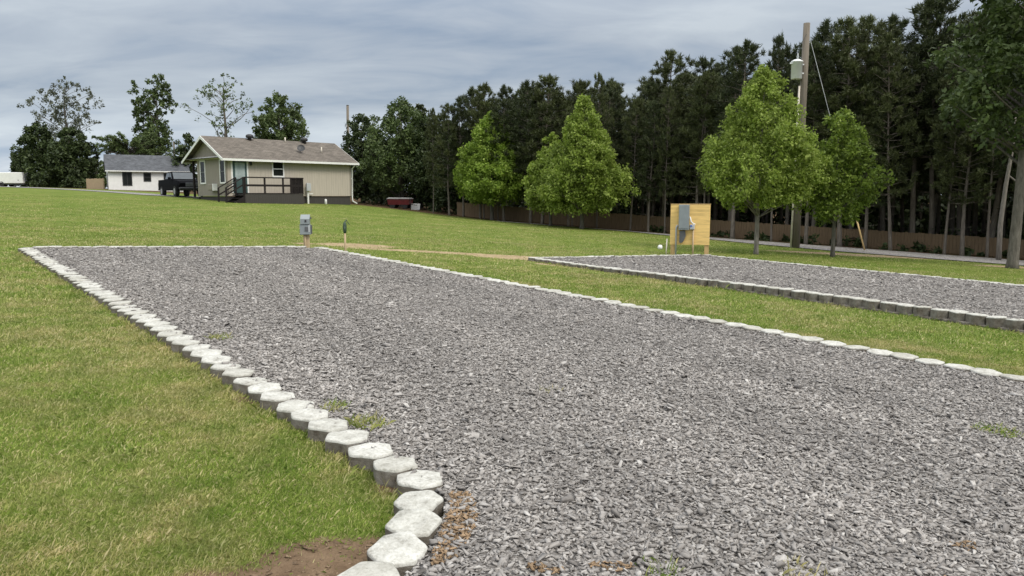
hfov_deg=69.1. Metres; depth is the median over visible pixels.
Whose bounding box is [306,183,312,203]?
meter post
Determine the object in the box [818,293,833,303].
edging block
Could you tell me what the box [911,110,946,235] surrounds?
pine tree
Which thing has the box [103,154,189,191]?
white cottage
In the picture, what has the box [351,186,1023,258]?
undergrowth
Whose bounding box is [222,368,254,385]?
edging block
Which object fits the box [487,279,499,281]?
edging block
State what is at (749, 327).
edging block
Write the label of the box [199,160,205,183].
window
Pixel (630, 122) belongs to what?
pine tree
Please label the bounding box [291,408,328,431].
edging block
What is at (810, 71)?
pine tree
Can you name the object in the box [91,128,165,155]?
leafy tree
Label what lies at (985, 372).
edging block
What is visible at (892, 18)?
pine tree
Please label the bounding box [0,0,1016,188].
sky
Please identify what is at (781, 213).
pine tree
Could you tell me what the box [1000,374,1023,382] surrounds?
edging block
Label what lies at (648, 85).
pine tree
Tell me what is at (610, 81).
pine tree
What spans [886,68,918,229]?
pine tree
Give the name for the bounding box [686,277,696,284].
edging block
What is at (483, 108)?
pine tree
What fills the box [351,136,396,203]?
leafy tree
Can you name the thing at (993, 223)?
pine tree
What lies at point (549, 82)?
pine tree
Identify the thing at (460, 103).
pine tree
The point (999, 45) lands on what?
leafy tree
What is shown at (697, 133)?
pine tree
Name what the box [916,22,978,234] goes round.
pine tree
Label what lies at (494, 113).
pine tree
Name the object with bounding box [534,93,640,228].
young tree
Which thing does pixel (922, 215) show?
wood
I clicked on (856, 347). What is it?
edging block
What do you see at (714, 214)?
pine tree
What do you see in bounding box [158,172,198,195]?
pickup truck
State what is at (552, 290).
edging block
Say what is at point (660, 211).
pine tree
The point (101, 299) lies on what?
edging block
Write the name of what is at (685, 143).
pine tree
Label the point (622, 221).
wood fence
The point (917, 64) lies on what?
pine tree
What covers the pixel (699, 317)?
edging block
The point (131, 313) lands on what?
edging block
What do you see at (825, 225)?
pine tree
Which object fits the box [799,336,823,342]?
edging block
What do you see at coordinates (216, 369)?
edging block
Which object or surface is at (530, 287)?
edging block
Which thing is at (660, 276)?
edging block
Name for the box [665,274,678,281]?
edging block
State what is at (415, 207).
container
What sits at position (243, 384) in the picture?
edging block
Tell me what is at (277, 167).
window
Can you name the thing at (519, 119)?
pine tree
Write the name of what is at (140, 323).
edging block
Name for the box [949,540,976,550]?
clay crumbs
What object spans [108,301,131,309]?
edging block
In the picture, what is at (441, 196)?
leafy tree
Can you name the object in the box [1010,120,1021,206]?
pine tree
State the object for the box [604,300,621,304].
edging block
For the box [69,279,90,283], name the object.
edging block
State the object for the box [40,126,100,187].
leafy tree
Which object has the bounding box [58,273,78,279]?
edging block
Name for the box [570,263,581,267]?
edging block
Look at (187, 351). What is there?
edging block
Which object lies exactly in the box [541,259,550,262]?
edging block
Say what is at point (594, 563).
clay crumbs
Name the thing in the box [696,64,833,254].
young tree
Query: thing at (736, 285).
edging block
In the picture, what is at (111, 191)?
driveway
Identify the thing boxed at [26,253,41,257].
edging block
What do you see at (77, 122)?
leafy tree
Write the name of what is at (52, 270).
edging block
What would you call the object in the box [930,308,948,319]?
edging block
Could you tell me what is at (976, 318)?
edging block
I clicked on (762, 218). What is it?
pine tree
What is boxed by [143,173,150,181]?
window
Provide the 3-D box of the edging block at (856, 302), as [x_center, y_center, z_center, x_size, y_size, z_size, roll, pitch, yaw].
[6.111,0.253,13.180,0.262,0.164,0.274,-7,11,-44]
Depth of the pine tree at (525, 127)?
47.87 m
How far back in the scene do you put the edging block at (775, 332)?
9.42 m
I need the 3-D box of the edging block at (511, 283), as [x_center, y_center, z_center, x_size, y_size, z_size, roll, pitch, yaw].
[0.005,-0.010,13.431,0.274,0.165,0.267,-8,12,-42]
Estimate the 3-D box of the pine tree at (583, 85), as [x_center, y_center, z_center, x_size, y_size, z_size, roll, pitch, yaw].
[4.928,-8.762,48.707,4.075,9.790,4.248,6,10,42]
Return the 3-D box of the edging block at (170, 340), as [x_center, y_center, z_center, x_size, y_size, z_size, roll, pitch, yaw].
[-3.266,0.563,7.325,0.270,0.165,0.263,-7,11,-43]
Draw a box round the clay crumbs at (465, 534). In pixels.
[430,490,479,564]
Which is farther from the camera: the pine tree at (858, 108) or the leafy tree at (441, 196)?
the leafy tree at (441, 196)
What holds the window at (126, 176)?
in the white cottage
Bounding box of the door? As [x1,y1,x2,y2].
[232,161,247,192]
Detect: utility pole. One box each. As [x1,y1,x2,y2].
[346,105,348,133]
[790,22,864,249]
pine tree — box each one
[422,107,442,212]
[426,102,466,215]
[443,95,471,216]
[458,86,480,144]
[459,82,504,218]
[471,105,488,218]
[484,97,525,220]
[490,83,520,201]
[490,169,500,219]
[499,79,551,222]
[505,96,525,206]
[513,72,570,223]
[513,89,560,207]
[515,89,538,207]
[540,87,564,145]
[547,78,607,138]
[551,86,604,205]
[553,107,574,225]
[561,106,575,225]
[587,70,614,227]
[595,87,633,206]
[598,82,637,212]
[599,77,627,212]
[611,98,653,230]
[620,98,646,214]
[621,88,679,215]
[623,81,674,214]
[624,98,652,214]
[625,77,677,215]
[630,100,672,231]
[632,48,702,216]
[650,86,694,216]
[651,85,682,232]
[653,140,676,214]
[665,72,736,203]
[666,143,694,203]
[673,71,691,203]
[676,81,706,198]
[678,54,725,203]
[678,74,734,203]
[684,69,721,203]
[687,72,726,219]
[704,38,771,238]
[704,45,756,220]
[714,61,731,218]
[719,201,725,219]
[735,82,747,221]
[744,185,764,222]
[750,200,754,221]
[754,172,768,223]
[764,32,796,240]
[764,43,816,224]
[779,203,782,222]
[782,38,830,217]
[786,17,858,229]
[789,40,845,243]
[791,15,898,246]
[815,62,855,226]
[820,13,917,237]
[839,75,905,247]
[852,32,931,250]
[856,11,937,232]
[865,61,909,230]
[876,168,928,235]
[881,0,956,232]
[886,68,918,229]
[892,0,974,249]
[896,64,934,241]
[897,32,973,233]
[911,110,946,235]
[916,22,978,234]
[925,50,981,254]
[925,68,1015,255]
[926,31,979,235]
[928,7,1011,246]
[940,0,1023,255]
[959,68,1016,237]
[965,180,983,235]
[968,8,1023,257]
[981,180,994,236]
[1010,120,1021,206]
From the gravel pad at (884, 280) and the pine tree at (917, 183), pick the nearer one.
the gravel pad at (884, 280)
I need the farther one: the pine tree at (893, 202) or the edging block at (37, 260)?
the pine tree at (893, 202)
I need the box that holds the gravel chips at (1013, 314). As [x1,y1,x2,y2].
[547,254,1023,318]
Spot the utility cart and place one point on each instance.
(396, 202)
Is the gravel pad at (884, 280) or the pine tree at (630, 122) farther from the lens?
the pine tree at (630, 122)
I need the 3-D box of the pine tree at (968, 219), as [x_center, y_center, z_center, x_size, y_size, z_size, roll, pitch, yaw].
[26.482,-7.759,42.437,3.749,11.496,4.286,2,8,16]
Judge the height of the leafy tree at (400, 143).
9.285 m
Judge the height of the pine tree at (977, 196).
8.718 m
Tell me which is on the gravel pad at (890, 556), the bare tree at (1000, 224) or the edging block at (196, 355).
the edging block at (196, 355)
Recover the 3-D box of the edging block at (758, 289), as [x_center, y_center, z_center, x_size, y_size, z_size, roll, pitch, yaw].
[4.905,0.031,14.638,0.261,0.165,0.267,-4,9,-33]
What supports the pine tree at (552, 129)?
on the ground at (338, 563)
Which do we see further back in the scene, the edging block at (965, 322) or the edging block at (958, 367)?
the edging block at (965, 322)
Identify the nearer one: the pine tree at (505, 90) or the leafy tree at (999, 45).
the leafy tree at (999, 45)
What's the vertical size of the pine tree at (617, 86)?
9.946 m
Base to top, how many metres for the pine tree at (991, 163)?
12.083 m
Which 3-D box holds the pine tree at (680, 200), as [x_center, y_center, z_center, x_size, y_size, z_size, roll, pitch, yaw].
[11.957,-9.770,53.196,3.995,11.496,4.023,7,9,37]
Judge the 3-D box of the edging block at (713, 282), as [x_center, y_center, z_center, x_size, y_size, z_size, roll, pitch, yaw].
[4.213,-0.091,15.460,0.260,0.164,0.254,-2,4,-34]
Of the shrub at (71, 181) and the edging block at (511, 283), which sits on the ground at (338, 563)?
the shrub at (71, 181)
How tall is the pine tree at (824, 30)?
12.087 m
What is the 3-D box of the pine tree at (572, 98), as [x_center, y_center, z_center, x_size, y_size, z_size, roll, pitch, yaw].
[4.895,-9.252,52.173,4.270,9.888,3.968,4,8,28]
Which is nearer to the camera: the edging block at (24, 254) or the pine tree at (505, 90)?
the edging block at (24, 254)
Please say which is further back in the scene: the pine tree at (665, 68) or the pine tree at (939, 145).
the pine tree at (665, 68)
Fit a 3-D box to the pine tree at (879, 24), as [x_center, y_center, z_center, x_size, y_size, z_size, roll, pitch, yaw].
[18.559,-8.146,39.226,5.355,12.320,4.945,3,8,25]
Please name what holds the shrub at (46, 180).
on the ground at (338, 563)
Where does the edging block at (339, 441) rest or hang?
on the gravel pad at (890, 556)
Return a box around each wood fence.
[86,178,104,188]
[457,202,1023,258]
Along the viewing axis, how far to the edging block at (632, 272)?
17.03 m
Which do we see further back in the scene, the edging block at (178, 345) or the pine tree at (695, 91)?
the pine tree at (695, 91)
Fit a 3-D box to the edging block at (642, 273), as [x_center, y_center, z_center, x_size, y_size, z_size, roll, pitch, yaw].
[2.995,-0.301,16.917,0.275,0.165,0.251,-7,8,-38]
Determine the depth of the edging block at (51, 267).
12.36 m
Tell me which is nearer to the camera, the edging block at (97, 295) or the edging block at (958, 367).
the edging block at (958, 367)
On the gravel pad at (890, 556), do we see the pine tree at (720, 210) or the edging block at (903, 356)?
the edging block at (903, 356)
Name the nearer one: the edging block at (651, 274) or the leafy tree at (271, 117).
the edging block at (651, 274)
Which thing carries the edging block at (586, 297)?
on the gravel pad at (890, 556)
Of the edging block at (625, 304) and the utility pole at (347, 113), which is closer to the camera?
the edging block at (625, 304)
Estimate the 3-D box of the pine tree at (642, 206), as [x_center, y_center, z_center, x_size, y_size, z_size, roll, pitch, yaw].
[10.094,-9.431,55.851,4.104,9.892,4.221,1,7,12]
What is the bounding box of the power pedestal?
[300,214,311,247]
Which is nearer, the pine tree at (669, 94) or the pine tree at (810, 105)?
the pine tree at (810, 105)
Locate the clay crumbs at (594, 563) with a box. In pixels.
[588,560,634,571]
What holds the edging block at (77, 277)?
on the gravel pad at (890, 556)
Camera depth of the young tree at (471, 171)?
48.38 m
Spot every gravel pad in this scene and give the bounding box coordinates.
[34,248,1023,575]
[544,255,1023,316]
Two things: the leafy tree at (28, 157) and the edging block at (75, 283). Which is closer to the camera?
the edging block at (75, 283)
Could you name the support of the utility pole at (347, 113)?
on the ground at (338, 563)
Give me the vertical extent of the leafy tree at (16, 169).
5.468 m
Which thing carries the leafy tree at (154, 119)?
on the ground at (338, 563)
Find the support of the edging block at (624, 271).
on the ground at (338, 563)
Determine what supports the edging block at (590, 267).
on the gravel pad at (884, 280)
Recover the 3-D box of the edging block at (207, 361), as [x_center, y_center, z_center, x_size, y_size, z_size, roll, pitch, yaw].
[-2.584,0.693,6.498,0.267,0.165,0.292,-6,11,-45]
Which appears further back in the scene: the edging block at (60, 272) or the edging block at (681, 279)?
the edging block at (681, 279)
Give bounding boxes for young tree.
[452,110,525,219]
[521,131,578,225]
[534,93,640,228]
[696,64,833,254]
[794,106,896,256]
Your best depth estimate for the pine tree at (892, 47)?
35.18 m
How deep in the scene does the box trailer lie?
97.94 m
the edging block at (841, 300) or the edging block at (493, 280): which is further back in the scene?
the edging block at (493, 280)
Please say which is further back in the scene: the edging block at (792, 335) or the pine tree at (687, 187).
the pine tree at (687, 187)
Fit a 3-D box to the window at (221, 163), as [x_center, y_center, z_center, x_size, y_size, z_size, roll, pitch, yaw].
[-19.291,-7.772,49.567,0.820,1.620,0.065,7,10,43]
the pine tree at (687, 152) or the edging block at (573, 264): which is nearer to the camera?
the edging block at (573, 264)
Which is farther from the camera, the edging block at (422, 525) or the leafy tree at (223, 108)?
the leafy tree at (223, 108)
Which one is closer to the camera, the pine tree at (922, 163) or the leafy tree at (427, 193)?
the pine tree at (922, 163)
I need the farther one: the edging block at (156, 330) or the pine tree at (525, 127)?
the pine tree at (525, 127)
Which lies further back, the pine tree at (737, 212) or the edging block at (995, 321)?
the pine tree at (737, 212)
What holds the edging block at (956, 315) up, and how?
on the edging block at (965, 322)
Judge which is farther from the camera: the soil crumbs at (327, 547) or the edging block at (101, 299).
the edging block at (101, 299)
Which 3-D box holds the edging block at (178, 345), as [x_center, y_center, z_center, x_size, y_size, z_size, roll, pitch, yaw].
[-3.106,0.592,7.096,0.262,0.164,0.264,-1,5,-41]
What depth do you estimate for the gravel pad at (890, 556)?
5.33 m
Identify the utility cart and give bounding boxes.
[387,197,416,208]
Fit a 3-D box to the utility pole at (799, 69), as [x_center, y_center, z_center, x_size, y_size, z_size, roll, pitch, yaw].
[14.324,-6.576,33.626,4.277,10.302,0.513,-2,7,-13]
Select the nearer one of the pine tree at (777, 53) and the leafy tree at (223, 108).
the pine tree at (777, 53)
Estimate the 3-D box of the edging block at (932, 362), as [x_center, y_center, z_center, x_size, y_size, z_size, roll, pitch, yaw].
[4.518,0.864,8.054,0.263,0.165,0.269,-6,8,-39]
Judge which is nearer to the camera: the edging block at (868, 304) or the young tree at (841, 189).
the edging block at (868, 304)
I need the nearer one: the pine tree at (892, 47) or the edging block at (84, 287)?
the edging block at (84, 287)
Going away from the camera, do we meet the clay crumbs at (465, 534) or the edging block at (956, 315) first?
the clay crumbs at (465, 534)
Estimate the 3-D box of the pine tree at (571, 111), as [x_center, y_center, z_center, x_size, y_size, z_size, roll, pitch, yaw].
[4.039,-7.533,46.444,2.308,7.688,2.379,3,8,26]
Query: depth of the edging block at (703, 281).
15.56 m
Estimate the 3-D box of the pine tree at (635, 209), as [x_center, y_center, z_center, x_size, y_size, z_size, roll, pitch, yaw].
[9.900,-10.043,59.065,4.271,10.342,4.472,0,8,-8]
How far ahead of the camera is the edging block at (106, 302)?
9.29 m
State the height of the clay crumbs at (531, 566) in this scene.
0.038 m
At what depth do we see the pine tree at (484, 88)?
50.43 m
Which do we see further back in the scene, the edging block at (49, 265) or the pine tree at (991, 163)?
the pine tree at (991, 163)
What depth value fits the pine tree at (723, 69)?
50.82 m
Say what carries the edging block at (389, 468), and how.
on the gravel pad at (890, 556)
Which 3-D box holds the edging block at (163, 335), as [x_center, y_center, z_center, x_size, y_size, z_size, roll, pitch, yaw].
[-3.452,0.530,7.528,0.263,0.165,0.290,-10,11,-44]
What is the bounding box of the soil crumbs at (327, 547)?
[247,537,376,575]
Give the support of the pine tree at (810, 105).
on the ground at (338, 563)
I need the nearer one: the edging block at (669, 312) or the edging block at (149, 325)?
the edging block at (149, 325)
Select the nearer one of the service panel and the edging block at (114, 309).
the edging block at (114, 309)
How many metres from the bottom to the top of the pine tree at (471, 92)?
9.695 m
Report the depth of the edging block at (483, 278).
13.93 m
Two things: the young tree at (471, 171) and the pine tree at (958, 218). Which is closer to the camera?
the pine tree at (958, 218)
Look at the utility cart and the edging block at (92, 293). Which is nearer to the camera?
the edging block at (92, 293)
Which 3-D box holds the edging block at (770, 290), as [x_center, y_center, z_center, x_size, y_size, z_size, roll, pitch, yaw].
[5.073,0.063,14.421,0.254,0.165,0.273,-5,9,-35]
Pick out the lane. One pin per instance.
(928, 255)
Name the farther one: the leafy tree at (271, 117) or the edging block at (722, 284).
the leafy tree at (271, 117)
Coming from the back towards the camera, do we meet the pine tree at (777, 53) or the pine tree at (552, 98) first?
the pine tree at (552, 98)
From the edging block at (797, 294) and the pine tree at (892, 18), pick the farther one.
the pine tree at (892, 18)
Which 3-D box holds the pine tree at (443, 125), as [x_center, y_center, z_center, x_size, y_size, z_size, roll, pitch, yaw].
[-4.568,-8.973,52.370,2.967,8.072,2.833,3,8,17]
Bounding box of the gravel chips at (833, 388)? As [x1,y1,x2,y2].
[23,246,1023,575]
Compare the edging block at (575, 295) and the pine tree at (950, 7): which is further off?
the pine tree at (950, 7)
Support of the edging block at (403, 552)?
on the gravel pad at (890, 556)
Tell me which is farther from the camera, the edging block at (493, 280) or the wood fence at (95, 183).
the wood fence at (95, 183)
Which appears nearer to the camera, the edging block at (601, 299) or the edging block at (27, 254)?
the edging block at (601, 299)
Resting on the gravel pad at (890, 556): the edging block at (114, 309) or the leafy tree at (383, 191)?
the edging block at (114, 309)
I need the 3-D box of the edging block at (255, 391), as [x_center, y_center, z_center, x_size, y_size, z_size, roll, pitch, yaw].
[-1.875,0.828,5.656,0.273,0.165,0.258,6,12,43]
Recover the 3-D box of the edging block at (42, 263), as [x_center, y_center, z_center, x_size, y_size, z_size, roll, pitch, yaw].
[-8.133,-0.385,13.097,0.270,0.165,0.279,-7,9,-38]
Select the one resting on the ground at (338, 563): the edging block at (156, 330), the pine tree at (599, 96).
the pine tree at (599, 96)
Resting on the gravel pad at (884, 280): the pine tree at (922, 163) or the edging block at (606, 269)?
the edging block at (606, 269)
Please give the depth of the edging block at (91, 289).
10.11 m
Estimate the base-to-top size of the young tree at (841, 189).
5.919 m
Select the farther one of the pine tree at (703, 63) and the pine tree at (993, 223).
the pine tree at (703, 63)
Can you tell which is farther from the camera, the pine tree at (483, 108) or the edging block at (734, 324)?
the pine tree at (483, 108)
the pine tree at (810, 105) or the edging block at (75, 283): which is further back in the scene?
the pine tree at (810, 105)
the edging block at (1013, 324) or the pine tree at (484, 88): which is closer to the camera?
the edging block at (1013, 324)
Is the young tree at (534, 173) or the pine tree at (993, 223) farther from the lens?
the young tree at (534, 173)
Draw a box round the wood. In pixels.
[446,121,1023,243]
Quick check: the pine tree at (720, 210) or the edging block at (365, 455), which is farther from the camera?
the pine tree at (720, 210)
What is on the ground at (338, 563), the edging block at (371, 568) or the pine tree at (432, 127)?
the pine tree at (432, 127)
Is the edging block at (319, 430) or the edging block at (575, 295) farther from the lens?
the edging block at (575, 295)
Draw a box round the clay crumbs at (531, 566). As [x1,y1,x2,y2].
[526,561,564,573]
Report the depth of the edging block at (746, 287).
14.75 m
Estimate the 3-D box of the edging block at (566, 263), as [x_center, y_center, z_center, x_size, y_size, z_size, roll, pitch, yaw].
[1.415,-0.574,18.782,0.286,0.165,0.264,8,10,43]
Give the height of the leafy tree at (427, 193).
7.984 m
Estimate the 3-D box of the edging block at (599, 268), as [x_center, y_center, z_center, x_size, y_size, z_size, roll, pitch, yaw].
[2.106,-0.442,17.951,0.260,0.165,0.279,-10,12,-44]
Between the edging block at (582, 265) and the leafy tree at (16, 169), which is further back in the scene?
the leafy tree at (16, 169)
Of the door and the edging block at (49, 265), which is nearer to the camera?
the edging block at (49, 265)
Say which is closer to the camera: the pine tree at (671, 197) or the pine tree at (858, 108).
the pine tree at (858, 108)
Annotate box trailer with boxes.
[0,172,30,186]
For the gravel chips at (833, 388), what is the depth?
5.48 m
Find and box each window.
[122,172,132,185]
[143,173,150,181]
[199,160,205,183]
[219,159,225,183]
[272,162,284,176]
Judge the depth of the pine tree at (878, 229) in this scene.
48.85 m
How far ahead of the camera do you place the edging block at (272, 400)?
5.34 m
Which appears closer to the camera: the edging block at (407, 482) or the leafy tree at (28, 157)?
the edging block at (407, 482)
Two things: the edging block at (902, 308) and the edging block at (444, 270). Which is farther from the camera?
the edging block at (444, 270)
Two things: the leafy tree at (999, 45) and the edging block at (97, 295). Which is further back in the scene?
the leafy tree at (999, 45)
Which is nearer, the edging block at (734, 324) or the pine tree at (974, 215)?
the edging block at (734, 324)
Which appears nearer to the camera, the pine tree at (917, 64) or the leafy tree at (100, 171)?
the pine tree at (917, 64)
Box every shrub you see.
[29,168,61,187]
[58,170,89,187]
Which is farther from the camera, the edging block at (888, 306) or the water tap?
the water tap
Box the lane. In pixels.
[504,221,1023,264]
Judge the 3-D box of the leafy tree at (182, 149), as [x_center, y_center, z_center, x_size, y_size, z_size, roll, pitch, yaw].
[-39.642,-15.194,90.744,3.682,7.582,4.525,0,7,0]
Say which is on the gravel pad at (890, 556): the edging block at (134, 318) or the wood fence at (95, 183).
the edging block at (134, 318)
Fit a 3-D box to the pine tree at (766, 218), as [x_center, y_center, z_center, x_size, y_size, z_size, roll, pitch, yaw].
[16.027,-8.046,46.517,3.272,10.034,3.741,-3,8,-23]
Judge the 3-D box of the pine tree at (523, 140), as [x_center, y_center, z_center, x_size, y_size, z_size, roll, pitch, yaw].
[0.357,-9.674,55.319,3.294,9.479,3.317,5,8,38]
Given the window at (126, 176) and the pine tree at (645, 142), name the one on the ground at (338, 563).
the pine tree at (645, 142)
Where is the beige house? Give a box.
[181,134,358,204]
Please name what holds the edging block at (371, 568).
on the gravel pad at (890, 556)
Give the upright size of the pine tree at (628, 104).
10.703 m
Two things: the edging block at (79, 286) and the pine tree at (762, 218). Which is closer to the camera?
the edging block at (79, 286)
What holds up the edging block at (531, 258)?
on the gravel pad at (884, 280)
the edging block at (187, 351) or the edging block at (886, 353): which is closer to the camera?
the edging block at (187, 351)
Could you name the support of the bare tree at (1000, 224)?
on the ground at (338, 563)
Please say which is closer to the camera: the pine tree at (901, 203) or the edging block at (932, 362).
the edging block at (932, 362)
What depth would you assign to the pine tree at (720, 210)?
55.80 m
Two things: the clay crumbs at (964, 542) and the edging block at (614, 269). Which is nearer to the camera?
the clay crumbs at (964, 542)
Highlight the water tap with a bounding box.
[343,220,349,250]
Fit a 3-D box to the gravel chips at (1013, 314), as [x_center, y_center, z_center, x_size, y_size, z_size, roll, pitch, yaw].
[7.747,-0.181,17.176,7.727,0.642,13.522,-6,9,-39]
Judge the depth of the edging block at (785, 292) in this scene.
14.12 m
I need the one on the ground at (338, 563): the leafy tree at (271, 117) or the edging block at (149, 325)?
the leafy tree at (271, 117)
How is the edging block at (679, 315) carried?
on the gravel pad at (890, 556)
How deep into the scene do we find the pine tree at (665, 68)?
44.02 m
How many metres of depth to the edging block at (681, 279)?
15.98 m
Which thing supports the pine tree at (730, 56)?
on the ground at (338, 563)
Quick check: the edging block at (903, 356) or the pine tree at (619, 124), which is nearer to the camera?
the edging block at (903, 356)
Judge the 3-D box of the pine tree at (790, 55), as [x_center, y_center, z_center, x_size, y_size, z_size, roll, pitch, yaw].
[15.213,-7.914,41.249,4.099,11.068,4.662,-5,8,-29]
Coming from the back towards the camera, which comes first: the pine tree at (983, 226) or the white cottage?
the white cottage
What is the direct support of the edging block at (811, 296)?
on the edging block
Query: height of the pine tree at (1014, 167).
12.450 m
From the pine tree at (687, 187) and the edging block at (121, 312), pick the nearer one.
the edging block at (121, 312)
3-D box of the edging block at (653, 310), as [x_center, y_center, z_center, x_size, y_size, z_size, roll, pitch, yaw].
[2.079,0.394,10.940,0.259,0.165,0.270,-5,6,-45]
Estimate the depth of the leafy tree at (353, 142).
64.26 m
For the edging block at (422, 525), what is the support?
on the ground at (338, 563)
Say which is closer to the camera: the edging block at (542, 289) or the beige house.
the edging block at (542, 289)
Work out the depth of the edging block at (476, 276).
14.13 m
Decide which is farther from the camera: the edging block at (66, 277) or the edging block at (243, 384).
the edging block at (66, 277)
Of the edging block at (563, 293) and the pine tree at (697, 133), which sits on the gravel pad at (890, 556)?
the edging block at (563, 293)
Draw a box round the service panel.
[670,204,710,254]
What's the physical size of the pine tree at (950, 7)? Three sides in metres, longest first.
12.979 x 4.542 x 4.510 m
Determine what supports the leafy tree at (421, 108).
on the ground at (338, 563)
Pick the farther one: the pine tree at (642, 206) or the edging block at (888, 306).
the pine tree at (642, 206)
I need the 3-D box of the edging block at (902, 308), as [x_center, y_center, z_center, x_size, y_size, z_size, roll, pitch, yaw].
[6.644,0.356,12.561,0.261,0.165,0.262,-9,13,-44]
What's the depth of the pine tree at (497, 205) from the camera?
50.77 m
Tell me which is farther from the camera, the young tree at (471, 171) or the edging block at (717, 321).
the young tree at (471, 171)
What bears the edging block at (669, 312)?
on the gravel pad at (890, 556)
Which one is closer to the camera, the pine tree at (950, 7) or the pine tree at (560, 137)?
the pine tree at (950, 7)
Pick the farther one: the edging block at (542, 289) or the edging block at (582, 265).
the edging block at (582, 265)
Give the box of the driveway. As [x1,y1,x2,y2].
[0,186,197,196]
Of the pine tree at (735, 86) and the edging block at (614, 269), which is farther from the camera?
the pine tree at (735, 86)
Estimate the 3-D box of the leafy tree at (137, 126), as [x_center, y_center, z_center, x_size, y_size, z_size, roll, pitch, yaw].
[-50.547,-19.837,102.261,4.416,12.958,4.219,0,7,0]
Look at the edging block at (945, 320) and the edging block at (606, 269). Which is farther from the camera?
the edging block at (606, 269)
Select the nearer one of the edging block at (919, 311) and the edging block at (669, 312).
the edging block at (669, 312)
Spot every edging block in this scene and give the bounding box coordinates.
[23,250,38,255]
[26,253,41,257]
[34,258,50,263]
[41,261,57,266]
[46,264,63,270]
[48,266,65,271]
[50,267,69,272]
[57,271,75,275]
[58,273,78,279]
[64,275,82,281]
[68,276,87,282]
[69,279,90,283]
[72,281,93,287]
[76,282,98,290]
[82,285,101,291]
[84,288,104,295]
[89,290,109,297]
[94,292,115,300]
[98,295,120,303]
[103,298,124,306]
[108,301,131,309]
[111,305,135,313]
[117,308,140,316]
[124,310,149,320]
[130,314,156,324]
[136,318,161,329]
[144,321,170,332]
[150,325,177,337]
[157,330,182,342]
[166,335,193,346]
[171,340,199,352]
[182,344,210,358]
[190,349,221,364]
[201,355,230,370]
[210,363,240,378]
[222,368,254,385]
[233,377,269,394]
[248,382,281,402]
[260,390,294,411]
[276,399,314,421]
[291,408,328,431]
[308,418,347,442]
[325,429,368,457]
[337,561,399,575]
[348,442,392,471]
[367,531,427,575]
[373,456,417,487]
[385,509,441,547]
[394,490,443,517]
[397,469,442,496]
[437,269,449,272]
[469,275,482,278]
[479,277,491,279]
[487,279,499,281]
[505,282,518,285]
[515,284,528,286]
[524,286,540,288]
[528,257,537,260]
[534,288,547,290]
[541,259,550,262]
[546,289,560,292]
[556,291,571,295]
[562,262,573,265]
[568,294,580,297]
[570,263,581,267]
[578,264,588,268]
[578,295,595,299]
[586,265,595,269]
[591,298,608,301]
[593,266,603,270]
[603,267,612,271]
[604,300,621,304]
[610,267,621,273]
[618,303,635,306]
[620,269,630,274]
[628,270,637,275]
[630,306,649,309]
[637,271,648,277]
[644,309,663,312]
[646,272,657,278]
[656,273,667,279]
[660,311,679,314]
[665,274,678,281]
[674,313,692,317]
[676,275,687,282]
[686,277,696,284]
[690,316,710,320]
[696,278,709,285]
[707,319,726,324]
[708,280,720,286]
[718,281,730,288]
[724,322,746,327]
[729,282,741,290]
[741,325,762,330]
[742,283,755,291]
[753,285,768,293]
[760,329,783,335]
[766,286,780,295]
[779,288,793,297]
[779,333,800,338]
[791,290,805,299]
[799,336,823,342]
[804,291,820,301]
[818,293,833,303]
[820,340,845,347]
[833,295,850,305]
[842,345,869,351]
[848,297,865,307]
[862,299,879,309]
[866,349,893,356]
[880,301,897,311]
[890,352,918,360]
[896,303,914,314]
[913,306,931,316]
[915,358,944,365]
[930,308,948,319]
[940,318,952,322]
[943,363,973,371]
[948,309,968,321]
[955,320,972,325]
[965,313,988,324]
[970,368,1002,376]
[986,316,1006,327]
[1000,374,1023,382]
[1005,318,1023,329]
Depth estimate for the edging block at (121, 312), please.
8.64 m
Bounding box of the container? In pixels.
[411,204,419,209]
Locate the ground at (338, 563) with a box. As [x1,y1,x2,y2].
[0,187,1023,575]
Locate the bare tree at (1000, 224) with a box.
[996,117,1015,259]
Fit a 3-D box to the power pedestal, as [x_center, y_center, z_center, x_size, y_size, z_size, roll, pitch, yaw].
[-5.435,-1.336,19.668,0.312,1.208,0.208,-1,7,-6]
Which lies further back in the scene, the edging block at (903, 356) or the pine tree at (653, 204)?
the pine tree at (653, 204)
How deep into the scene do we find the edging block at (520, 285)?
13.12 m
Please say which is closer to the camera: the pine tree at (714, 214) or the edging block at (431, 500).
the edging block at (431, 500)
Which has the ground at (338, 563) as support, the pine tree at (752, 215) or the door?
the pine tree at (752, 215)
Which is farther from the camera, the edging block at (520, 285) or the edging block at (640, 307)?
the edging block at (520, 285)
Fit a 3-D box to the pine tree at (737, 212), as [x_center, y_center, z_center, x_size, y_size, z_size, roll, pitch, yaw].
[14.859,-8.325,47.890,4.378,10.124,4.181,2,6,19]
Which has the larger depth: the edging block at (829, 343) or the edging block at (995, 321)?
the edging block at (995, 321)
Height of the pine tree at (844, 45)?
11.650 m
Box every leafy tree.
[9,122,58,186]
[9,155,28,186]
[16,76,104,139]
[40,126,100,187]
[89,157,106,188]
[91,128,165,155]
[127,73,178,155]
[129,96,156,147]
[170,132,197,191]
[180,73,254,136]
[251,90,309,141]
[340,113,386,202]
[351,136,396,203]
[356,96,441,206]
[396,103,427,207]
[401,113,452,210]
[430,138,487,213]
[922,0,1023,268]
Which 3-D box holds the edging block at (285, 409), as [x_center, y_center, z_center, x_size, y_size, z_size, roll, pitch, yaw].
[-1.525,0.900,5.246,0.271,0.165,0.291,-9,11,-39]

